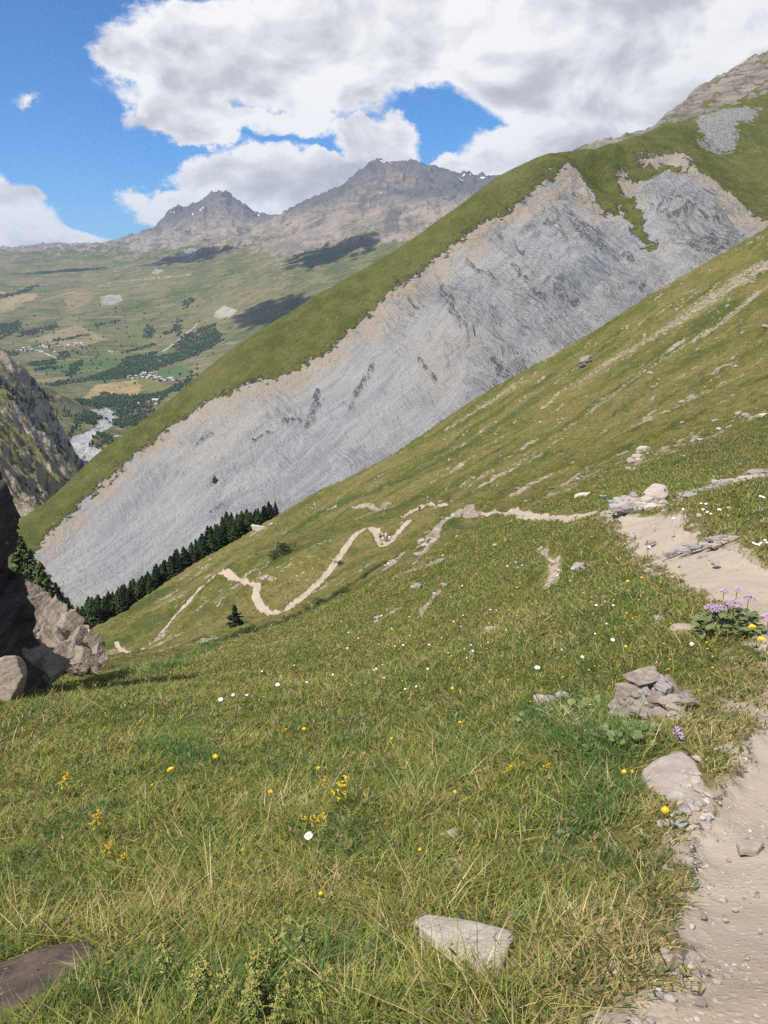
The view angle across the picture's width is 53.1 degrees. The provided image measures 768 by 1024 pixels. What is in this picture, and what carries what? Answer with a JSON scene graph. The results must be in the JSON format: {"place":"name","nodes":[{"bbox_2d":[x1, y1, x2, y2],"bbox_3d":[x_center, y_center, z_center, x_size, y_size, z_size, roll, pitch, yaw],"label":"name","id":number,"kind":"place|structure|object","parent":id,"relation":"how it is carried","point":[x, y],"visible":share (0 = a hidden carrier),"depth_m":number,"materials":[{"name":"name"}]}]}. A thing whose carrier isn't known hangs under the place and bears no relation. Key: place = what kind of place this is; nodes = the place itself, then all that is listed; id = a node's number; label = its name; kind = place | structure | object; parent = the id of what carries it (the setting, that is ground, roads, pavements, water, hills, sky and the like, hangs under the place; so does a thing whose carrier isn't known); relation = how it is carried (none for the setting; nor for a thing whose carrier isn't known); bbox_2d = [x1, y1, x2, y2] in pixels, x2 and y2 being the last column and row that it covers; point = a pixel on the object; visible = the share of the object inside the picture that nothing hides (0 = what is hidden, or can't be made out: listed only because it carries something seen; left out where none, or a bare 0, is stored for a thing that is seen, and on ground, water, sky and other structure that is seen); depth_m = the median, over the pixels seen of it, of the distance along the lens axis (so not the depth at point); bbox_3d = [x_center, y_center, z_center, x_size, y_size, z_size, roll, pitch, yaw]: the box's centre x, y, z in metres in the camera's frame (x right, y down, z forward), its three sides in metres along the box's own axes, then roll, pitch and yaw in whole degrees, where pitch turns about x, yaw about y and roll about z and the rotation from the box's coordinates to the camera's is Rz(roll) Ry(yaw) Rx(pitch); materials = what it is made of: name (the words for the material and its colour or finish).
{"place":"outdoors","nodes":[
{"label":"outdoors","id":0,"kind":"place"},
{"bbox_2d":[0,348,82,520],"bbox_3d":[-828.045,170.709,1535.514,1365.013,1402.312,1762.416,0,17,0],"label":"rocky mountainside","id":1,"kind":"structure","parent":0,"point":[48,472],"depth_m":1305.96,"materials":[{"name":"stone"}]},
{"bbox_2d":[70,407,122,464],"bbox_3d":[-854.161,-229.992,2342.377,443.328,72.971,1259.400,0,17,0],"label":"river","id":2,"kind":"structure","parent":0,"point":[80,445],"depth_m":2225.89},
{"bbox_2d":[0,264,365,465],"bbox_3d":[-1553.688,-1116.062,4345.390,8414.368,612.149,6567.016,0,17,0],"label":"valley","id":3,"kind":"structure","parent":0,"point":[246,302],"depth_m":4774.25,"materials":[{"name":"plant"}]},
{"bbox_2d":[0,284,224,448],"bbox_3d":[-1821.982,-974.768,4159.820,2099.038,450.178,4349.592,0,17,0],"label":"woods","id":4,"kind":"object","parent":3,"relation":"on","point":[116,399],"visible":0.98,"depth_m":3829.95,"materials":[{"name":"plant"}]},
{"bbox_2d":[0,158,498,270],"bbox_3d":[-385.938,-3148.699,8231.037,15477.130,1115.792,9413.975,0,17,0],"label":"distant mountains","id":5,"kind":"structure","parent":0,"point":[371,212],"depth_m":6368.22,"materials":[{"name":"stone"}]},
{"bbox_2d":[0,226,767,1023],"bbox_3d":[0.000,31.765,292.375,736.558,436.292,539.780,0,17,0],"label":"hillside","id":6,"kind":"structure","parent":0,"point":[462,426],"depth_m":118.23,"materials":[{"name":"plant"}]},
{"bbox_2d":[0,655,26,702],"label":"boulder","id":7,"kind":"object","parent":6,"relation":"on","point":[13,673],"visible":0.9,"depth_m":10.62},
{"bbox_2d":[0,471,53,695],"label":"rock crag","id":8,"kind":"structure","parent":6,"relation":"on","point":[18,621],"depth_m":11.79,"materials":[{"name":"stone"}]},
{"bbox_2d":[8,534,53,597],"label":"pine","id":9,"kind":"object","parent":6,"relation":"on","point":[25,569],"visible":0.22,"depth_m":81.00,"materials":[{"name":"green plant"}]},
{"bbox_2d":[22,639,72,685],"bbox_3d":[-5.544,2.057,11.950,1.182,1.379,0.736,0,17,0],"label":"boulder","id":10,"kind":"object","parent":6,"relation":"on","point":[51,665],"visible":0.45,"depth_m":11.94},
{"bbox_2d":[0,941,96,1009],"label":"flat stone","id":11,"kind":"object","parent":6,"relation":"on","point":[17,976],"visible":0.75,"depth_m":2.70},
{"bbox_2d":[33,561,74,611],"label":"pine","id":12,"kind":"object","parent":6,"relation":"on","point":[43,580],"visible":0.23,"depth_m":79.75,"materials":[{"name":"green plant"}]},
{"bbox_2d":[58,772,69,798],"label":"bedstraw","id":13,"kind":"object","parent":6,"relation":"on","point":[63,783],"visible":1,"depth_m":5.54,"materials":[{"name":"yellow plant"}]},
{"bbox_2d":[25,578,108,677],"bbox_3d":[-7.780,2.659,17.777,1.940,1.648,4.211,-15,23,-40],"label":"rock outcrop","id":14,"kind":"object","parent":6,"relation":"on","point":[61,630],"visible":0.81,"depth_m":17.49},
{"bbox_2d":[83,596,94,626],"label":"spruce","id":15,"kind":"object","parent":6,"relation":"on","point":[86,610],"visible":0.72,"depth_m":208.55,"materials":[{"name":"green plant"}]},
{"bbox_2d":[85,596,99,626],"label":"spruce","id":16,"kind":"object","parent":6,"relation":"on","point":[93,608],"visible":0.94,"depth_m":208.04,"materials":[{"name":"green plant"}]},
{"bbox_2d":[88,809,102,837],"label":"bedstraw","id":17,"kind":"object","parent":6,"relation":"on","point":[96,821],"visible":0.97,"depth_m":4.30,"materials":[{"name":"yellow plant"}]},
{"bbox_2d":[100,599,110,620],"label":"spruce","id":18,"kind":"object","parent":6,"relation":"on","point":[105,613],"visible":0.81,"depth_m":212.01,"materials":[{"name":"green plant"}]},
{"bbox_2d":[98,841,113,863],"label":"bedstraw","id":19,"kind":"object","parent":6,"relation":"on","point":[106,850],"visible":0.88,"depth_m":3.83,"materials":[{"name":"yellow plant"}]},
{"bbox_2d":[114,589,129,612],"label":"spruce","id":20,"kind":"object","parent":6,"relation":"on","point":[121,606],"visible":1,"depth_m":215.17,"materials":[{"name":"green plant"}]},
{"bbox_2d":[124,589,133,606],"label":"spruce","id":21,"kind":"object","parent":6,"relation":"on","point":[128,599],"visible":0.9,"depth_m":218.67,"materials":[{"name":"green plant"}]},
{"bbox_2d":[134,580,145,598],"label":"spruce","id":22,"kind":"object","parent":6,"relation":"on","point":[139,593],"visible":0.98,"depth_m":222.56,"materials":[{"name":"green plant"}]},
{"bbox_2d":[144,575,155,593],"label":"spruce","id":23,"kind":"object","parent":6,"relation":"on","point":[150,587],"visible":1,"depth_m":222.99,"materials":[{"name":"green plant"}]},
{"bbox_2d":[151,566,161,588],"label":"spruce","id":24,"kind":"object","parent":6,"relation":"on","point":[155,578],"visible":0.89,"depth_m":224.53,"materials":[{"name":"green plant"}]},
{"bbox_2d":[151,934,178,987],"bbox_3d":[-0.683,1.421,2.401,0.086,0.248,0.075,-9,17,3],"label":"lime bedstraw","id":25,"kind":"object","parent":6,"relation":"on","point":[167,959],"visible":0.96,"depth_m":2.39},
{"bbox_2d":[166,555,178,578],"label":"spruce","id":26,"kind":"object","parent":6,"relation":"on","point":[170,567],"visible":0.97,"depth_m":228.82,"materials":[{"name":"green plant"}]},
{"bbox_2d":[174,555,184,573],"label":"spruce","id":27,"kind":"object","parent":6,"relation":"on","point":[178,561],"visible":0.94,"depth_m":230.31,"materials":[{"name":"green plant"}]},
{"bbox_2d":[179,546,191,568],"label":"spruce","id":28,"kind":"object","parent":6,"relation":"on","point":[185,563],"visible":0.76,"depth_m":234.33,"materials":[{"name":"green plant"}]},
{"bbox_2d":[176,954,204,994],"bbox_3d":[-0.595,1.435,2.361,0.068,0.196,0.062,18,16,-5],"label":"lime bedstraw","id":29,"kind":"object","parent":6,"relation":"on","point":[192,966],"visible":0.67,"depth_m":2.35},
{"bbox_2d":[187,546,196,563],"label":"spruce","id":30,"kind":"object","parent":6,"relation":"on","point":[192,557],"visible":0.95,"depth_m":236.26,"materials":[{"name":"green plant"}]},
{"bbox_2d":[180,960,210,1010],"bbox_3d":[-0.549,1.393,2.241,0.087,0.221,0.075,9,17,-3],"label":"lime bedstraw","id":31,"kind":"object","parent":6,"relation":"on","point":[204,968],"visible":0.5,"depth_m":2.23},
{"bbox_2d":[185,965,208,1008],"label":"lime bedstraw","id":32,"kind":"object","parent":6,"relation":"on","point":[196,983],"visible":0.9,"depth_m":2.19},
{"bbox_2d":[199,538,209,557],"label":"spruce","id":33,"kind":"object","parent":6,"relation":"on","point":[204,551],"visible":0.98,"depth_m":239.18,"materials":[{"name":"green plant"}]},
{"bbox_2d":[207,533,217,553],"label":"spruce","id":34,"kind":"object","parent":6,"relation":"on","point":[211,549],"visible":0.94,"depth_m":240.73,"materials":[{"name":"green plant"}]},
{"bbox_2d":[208,965,232,1010],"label":"lime bedstraw","id":35,"kind":"object","parent":6,"relation":"on","point":[217,985],"visible":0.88,"depth_m":2.17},
{"bbox_2d":[216,528,225,548],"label":"spruce","id":36,"kind":"object","parent":6,"relation":"on","point":[220,539],"visible":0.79,"depth_m":244.91,"materials":[{"name":"green plant"}]},
{"bbox_2d":[208,985,234,1019],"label":"lime bedstraw","id":37,"kind":"object","parent":6,"relation":"on","point":[225,1002],"visible":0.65,"depth_m":2.15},
{"bbox_2d":[228,521,239,542],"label":"spruce","id":38,"kind":"object","parent":6,"relation":"on","point":[234,535],"visible":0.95,"depth_m":247.16,"materials":[{"name":"green plant"}]},
{"bbox_2d":[226,605,242,627],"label":"spruce","id":39,"kind":"object","parent":6,"relation":"on","point":[234,617],"visible":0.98,"depth_m":106.47,"materials":[{"name":"green plant"}]},
{"bbox_2d":[231,980,243,1006],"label":"lime bedstraw","id":40,"kind":"object","parent":6,"relation":"on","point":[236,984],"visible":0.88,"depth_m":2.15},
{"bbox_2d":[236,518,245,537],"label":"spruce","id":41,"kind":"object","parent":6,"relation":"on","point":[239,529],"visible":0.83,"depth_m":250.77,"materials":[{"name":"green plant"}]},
{"bbox_2d":[238,982,258,1023],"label":"lime bedstraw","id":42,"kind":"object","parent":6,"relation":"on","point":[247,995],"visible":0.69,"depth_m":2.06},
{"bbox_2d":[245,512,252,533],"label":"spruce","id":43,"kind":"object","parent":6,"relation":"on","point":[248,521],"visible":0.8,"depth_m":253.16,"materials":[{"name":"green plant"}]},
{"bbox_2d":[241,967,264,1012],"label":"lime bedstraw","id":44,"kind":"object","parent":6,"relation":"on","point":[253,973],"visible":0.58,"depth_m":2.10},
{"bbox_2d":[242,979,266,1023],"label":"lime bedstraw","id":45,"kind":"object","parent":6,"relation":"on","point":[255,1007],"visible":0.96,"depth_m":2.03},
{"bbox_2d":[243,942,265,979],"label":"lime bedstraw","id":46,"kind":"object","parent":6,"relation":"on","point":[252,953],"visible":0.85,"depth_m":2.26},
{"bbox_2d":[247,948,263,979],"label":"lime bedstraw","id":47,"kind":"object","parent":6,"relation":"on","point":[255,956],"visible":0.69,"depth_m":2.26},
{"bbox_2d":[243,961,272,1000],"bbox_3d":[-0.356,1.341,2.151,0.083,0.210,0.071,8,17,-2],"label":"lime bedstraw","id":48,"kind":"object","parent":6,"relation":"on","point":[264,976],"visible":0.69,"depth_m":2.13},
{"bbox_2d":[258,929,287,969],"bbox_3d":[-0.362,1.388,2.391,0.091,0.230,0.082,17,16,-5],"label":"lime bedstraw","id":49,"kind":"object","parent":6,"relation":"on","point":[278,941],"visible":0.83,"depth_m":2.38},
{"bbox_2d":[260,915,293,946],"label":"lime bedstraw","id":50,"kind":"object","parent":6,"relation":"on","point":[277,932],"visible":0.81,"depth_m":2.54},
{"bbox_2d":[263,982,292,1021],"bbox_3d":[-0.293,1.333,2.079,0.067,0.171,0.054,16,16,-5],"label":"lime bedstraw","id":51,"kind":"object","parent":6,"relation":"on","point":[282,994],"visible":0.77,"depth_m":2.07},
{"bbox_2d":[267,994,289,1023],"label":"lime bedstraw","id":52,"kind":"object","parent":6,"relation":"on","point":[278,1009],"visible":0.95,"depth_m":1.94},
{"bbox_2d":[268,970,288,1004],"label":"lime bedstraw","id":53,"kind":"object","parent":6,"relation":"on","point":[279,978],"visible":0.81,"depth_m":2.16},
{"bbox_2d":[269,944,287,970],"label":"lime bedstraw","id":54,"kind":"object","parent":6,"relation":"on","point":[275,960],"visible":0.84,"depth_m":2.35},
{"bbox_2d":[273,541,297,553],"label":"shrub","id":55,"kind":"object","parent":6,"relation":"on","point":[284,547],"visible":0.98,"depth_m":137.79,"materials":[{"name":"green plant"}]},
{"bbox_2d":[273,955,306,989],"bbox_3d":[-0.283,1.371,2.264,0.064,0.183,0.056,25,15,-8],"label":"lime bedstraw","id":56,"kind":"object","parent":6,"relation":"on","point":[296,967],"visible":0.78,"depth_m":2.25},
{"bbox_2d":[293,980,307,1016],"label":"lime bedstraw","id":57,"kind":"object","parent":6,"relation":"on","point":[300,995],"visible":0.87,"depth_m":2.07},
{"bbox_2d":[290,915,315,957],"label":"lime bedstraw","id":58,"kind":"object","parent":6,"relation":"on","point":[303,933],"visible":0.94,"depth_m":2.38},
{"bbox_2d":[289,812,325,828],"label":"bedstraw","id":59,"kind":"object","parent":6,"relation":"on","point":[324,818],"visible":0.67,"depth_m":4.11,"materials":[{"name":"yellow plant"}]},
{"bbox_2d":[295,989,323,1023],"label":"lime bedstraw","id":60,"kind":"object","parent":6,"relation":"on","point":[316,999],"visible":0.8,"depth_m":2.03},
{"bbox_2d":[307,756,316,780],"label":"lime bedstraw","id":61,"kind":"object","parent":6,"relation":"on","point":[312,771],"visible":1,"depth_m":5.26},
{"bbox_2d":[304,965,334,1007],"bbox_3d":[-0.181,1.305,2.085,0.077,0.193,0.069,14,17,-4],"label":"lime bedstraw","id":62,"kind":"object","parent":6,"relation":"on","point":[330,969],"visible":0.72,"depth_m":2.08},
{"bbox_2d":[316,962,335,999],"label":"lime bedstraw","id":63,"kind":"object","parent":6,"relation":"on","point":[326,970],"visible":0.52,"depth_m":2.10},
{"bbox_2d":[329,775,349,813],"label":"bedstraw","id":64,"kind":"object","parent":6,"relation":"on","point":[340,791],"visible":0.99,"depth_m":4.33,"materials":[{"name":"yellow plant"}]},
{"bbox_2d":[414,914,513,978],"bbox_3d":[0.286,1.353,2.393,0.252,0.295,0.488,-6,18,-19],"label":"flat stone","id":65,"kind":"object","parent":6,"relation":"on","point":[465,926],"visible":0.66,"depth_m":2.39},
{"bbox_2d":[510,704,562,725],"bbox_3d":[1.153,1.515,5.823,0.369,0.262,0.346,0,17,0],"label":"leafy plant","id":66,"kind":"object","parent":6,"relation":"on","point":[515,717],"visible":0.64,"depth_m":5.85,"materials":[{"name":"green plant"}]},
{"bbox_2d":[533,694,557,706],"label":"stone","id":67,"kind":"object","parent":6,"relation":"on","point":[540,697],"visible":0.4,"depth_m":6.39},
{"bbox_2d":[547,691,608,714],"bbox_3d":[1.416,1.433,5.625,0.434,0.278,0.391,3,17,11],"label":"leafy plant","id":68,"kind":"object","parent":6,"relation":"on","point":[584,700],"visible":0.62,"depth_m":5.61,"materials":[{"name":"green plant"}]},
{"bbox_2d":[578,355,591,369],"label":"rock","id":69,"kind":"object","parent":6,"relation":"on","point":[585,361],"visible":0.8,"depth_m":230.51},
{"bbox_2d":[609,503,624,511],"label":"wall stone","id":70,"kind":"object","parent":6,"relation":"on","point":[614,507],"visible":0.91,"depth_m":17.76,"materials":[{"name":"stone"}]},
{"bbox_2d":[572,719,662,754],"bbox_3d":[1.326,1.273,4.387,0.507,0.243,0.432,0,17,0],"label":"leafy plant","id":71,"kind":"object","parent":6,"relation":"on","point":[636,732],"visible":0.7,"depth_m":4.30,"materials":[{"name":"green plant"}]},
{"bbox_2d":[614,706,630,716],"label":"heap stone","id":72,"kind":"object","parent":6,"relation":"on","point":[618,709],"visible":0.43,"depth_m":4.95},
{"bbox_2d":[617,696,626,707],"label":"heap stone","id":73,"kind":"object","parent":72,"relation":"on","point":[620,699],"visible":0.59,"depth_m":4.97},
{"bbox_2d":[615,682,648,700],"bbox_3d":[1.617,1.163,5.000,0.193,0.110,0.138,0,17,0],"label":"heap stone","id":74,"kind":"object","parent":73,"relation":"on","point":[627,686],"visible":0.66,"depth_m":4.99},
{"bbox_2d":[622,666,659,687],"bbox_3d":[1.701,1.080,5.029,0.266,0.079,0.155,-7,18,-21],"label":"heap stone","id":75,"kind":"object","parent":74,"relation":"on","point":[649,675],"visible":0.97,"depth_m":5.00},
{"bbox_2d":[631,700,654,719],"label":"heap stone","id":76,"kind":"object","parent":6,"relation":"on","point":[636,706],"visible":0.84,"depth_m":4.82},
{"bbox_2d":[642,699,657,707],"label":"heap stone","id":77,"kind":"object","parent":76,"relation":"on","point":[646,704],"visible":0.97,"depth_m":4.82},
{"bbox_2d":[645,693,660,705],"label":"heap stone","id":78,"kind":"object","parent":77,"relation":"on","point":[649,699],"visible":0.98,"depth_m":4.83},
{"bbox_2d":[642,483,668,500],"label":"boulder","id":79,"kind":"object","parent":6,"relation":"on","point":[656,491],"visible":0.69,"depth_m":18.30,"materials":[{"name":"beige stone"}]},
{"bbox_2d":[653,705,667,712],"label":"heap stone","id":80,"kind":"object","parent":6,"relation":"on","point":[656,709],"visible":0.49,"depth_m":4.81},
{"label":"heap stone","id":81,"kind":"object","parent":80,"relation":"on","visible":0},
{"bbox_2d":[681,697,697,705],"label":"heap stone","id":82,"kind":"object","parent":81,"relation":"on","point":[691,701],"visible":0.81,"depth_m":4.84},
{"bbox_2d":[641,751,711,829],"bbox_3d":[1.395,1.331,3.695,0.279,0.223,0.814,4,17,12],"label":"flat stone","id":83,"kind":"object","parent":6,"relation":"on","point":[672,777],"visible":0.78,"depth_m":3.78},
{"bbox_2d":[670,706,684,742],"bbox_3d":[1.621,1.195,4.249,0.084,0.259,0.080,16,23,41],"label":"purple plant","id":84,"kind":"object","parent":6,"relation":"on","point":[677,730],"visible":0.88,"depth_m":4.24,"materials":[{"name":"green plant"}]},
{"bbox_2d":[669,705,686,714],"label":"heap stone","id":85,"kind":"object","parent":6,"relation":"on","point":[675,712],"visible":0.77,"depth_m":4.77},
{"bbox_2d":[665,700,680,711],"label":"heap stone","id":86,"kind":"object","parent":85,"relation":"on","point":[670,706],"visible":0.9,"depth_m":4.78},
{"bbox_2d":[658,694,681,707],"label":"heap stone","id":87,"kind":"object","parent":86,"relation":"on","point":[671,698],"visible":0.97,"depth_m":4.81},
{"bbox_2d":[669,623,693,634],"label":"stone","id":88,"kind":"object","parent":6,"relation":"on","point":[677,626],"visible":0.49,"depth_m":6.87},
{"bbox_2d":[675,817,688,828],"bbox_3d":[1.267,1.324,3.272,0.049,0.029,0.061,14,22,38],"label":"stone chip","id":89,"kind":"object","parent":6,"relation":"on","point":[679,820],"visible":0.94,"depth_m":3.26,"materials":[{"name":"stone"}]},
{"bbox_2d":[677,491,696,500],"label":"rock","id":90,"kind":"object","parent":6,"relation":"on","point":[686,494],"visible":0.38,"depth_m":18.11,"materials":[{"name":"stone"}]},
{"bbox_2d":[691,480,732,492],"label":"rock","id":91,"kind":"object","parent":6,"relation":"on","point":[721,483],"visible":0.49,"depth_m":18.40,"materials":[{"name":"stone"}]},
{"bbox_2d":[690,586,767,638],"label":"purple plant","id":92,"kind":"object","parent":6,"relation":"on","point":[754,618],"visible":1,"depth_m":6.39,"materials":[{"name":"green plant"}]},
{"bbox_2d":[711,473,767,483],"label":"rock","id":93,"kind":"object","parent":6,"relation":"on","point":[745,477],"visible":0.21,"depth_m":19.22,"materials":[{"name":"beige stone"}]},
{"bbox_2d":[745,469,767,474],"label":"rock","id":94,"kind":"object","parent":6,"relation":"on","point":[752,471],"visible":0.31,"depth_m":20.18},
{"bbox_2d":[0,0,767,246],"label":"sky","id":95,"kind":"structure","parent":0,"point":[115,115],"materials":[{"name":"white"}]},
{"bbox_2d":[8,93,767,566],"bbox_3d":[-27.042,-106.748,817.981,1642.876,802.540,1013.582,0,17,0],"label":"grassy spur","id":96,"kind":"structure","parent":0,"point":[726,147],"depth_m":759.43,"materials":[{"name":"plant"}]},
{"bbox_2d":[23,149,767,608],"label":"scree slope","id":97,"kind":"structure","parent":0,"point":[545,269],"depth_m":655.02,"materials":[{"name":"stone"}]},
{"bbox_2d":[113,500,767,1023],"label":"path","id":98,"kind":"structure","parent":0,"point":[739,930],"depth_m":3.12,"materials":[{"name":"soil"}]},
{"bbox_2d":[661,543,694,556],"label":"rock","id":99,"kind":"object","parent":98,"relation":"on","point":[673,551],"visible":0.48,"depth_m":11.78,"materials":[{"name":"stone"}]},
{"bbox_2d":[695,999,706,1008],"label":"pebble","id":100,"kind":"object","parent":98,"relation":"on","point":[700,1003],"visible":1,"depth_m":1.84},
{"bbox_2d":[676,535,727,552],"bbox_3d":[4.700,0.476,11.399,0.720,0.347,0.275,2,17,5],"label":"rock","id":101,"kind":"object","parent":98,"relation":"on","point":[689,548],"visible":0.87,"depth_m":11.32,"materials":[{"name":"stone"}]},
{"bbox_2d":[703,535,741,549],"bbox_3d":[4.809,0.424,10.963,0.514,0.255,0.257,2,17,7],"label":"rock","id":102,"kind":"object","parent":98,"relation":"on","point":[723,541],"visible":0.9,"depth_m":10.91,"materials":[{"name":"beige stone"}]},
{"bbox_2d":[736,839,763,855],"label":"flat stone","id":103,"kind":"object","parent":98,"relation":"on","point":[748,847],"visible":1,"depth_m":3.03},
{"bbox_2d":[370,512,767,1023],"bbox_3d":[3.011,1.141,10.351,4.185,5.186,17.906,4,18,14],"label":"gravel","id":104,"kind":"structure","parent":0,"point":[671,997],"depth_m":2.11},
{"bbox_2d":[567,50,767,151],"bbox_3d":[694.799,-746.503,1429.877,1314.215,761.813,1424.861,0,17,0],"label":"stony mountain","id":105,"kind":"structure","parent":0,"point":[746,80],"depth_m":1430.78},
{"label":"heap stone","id":106,"kind":"object","parent":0,"visible":0},
{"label":"heap stone","id":107,"kind":"object","parent":106,"relation":"on","visible":0},
{"bbox_2d":[663,674,680,693],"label":"heap stone","id":108,"kind":"object","parent":107,"relation":"on","point":[674,684],"visible":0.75,"depth_m":4.92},
{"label":"heap stone","id":109,"kind":"object","parent":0,"visible":0},
{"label":"heap stone","id":110,"kind":"object","parent":109,"relation":"on","visible":0},
{"bbox_2d":[653,674,673,695],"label":"heap stone","id":111,"kind":"object","parent":110,"relation":"on","point":[661,685],"visible":0.96,"depth_m":4.91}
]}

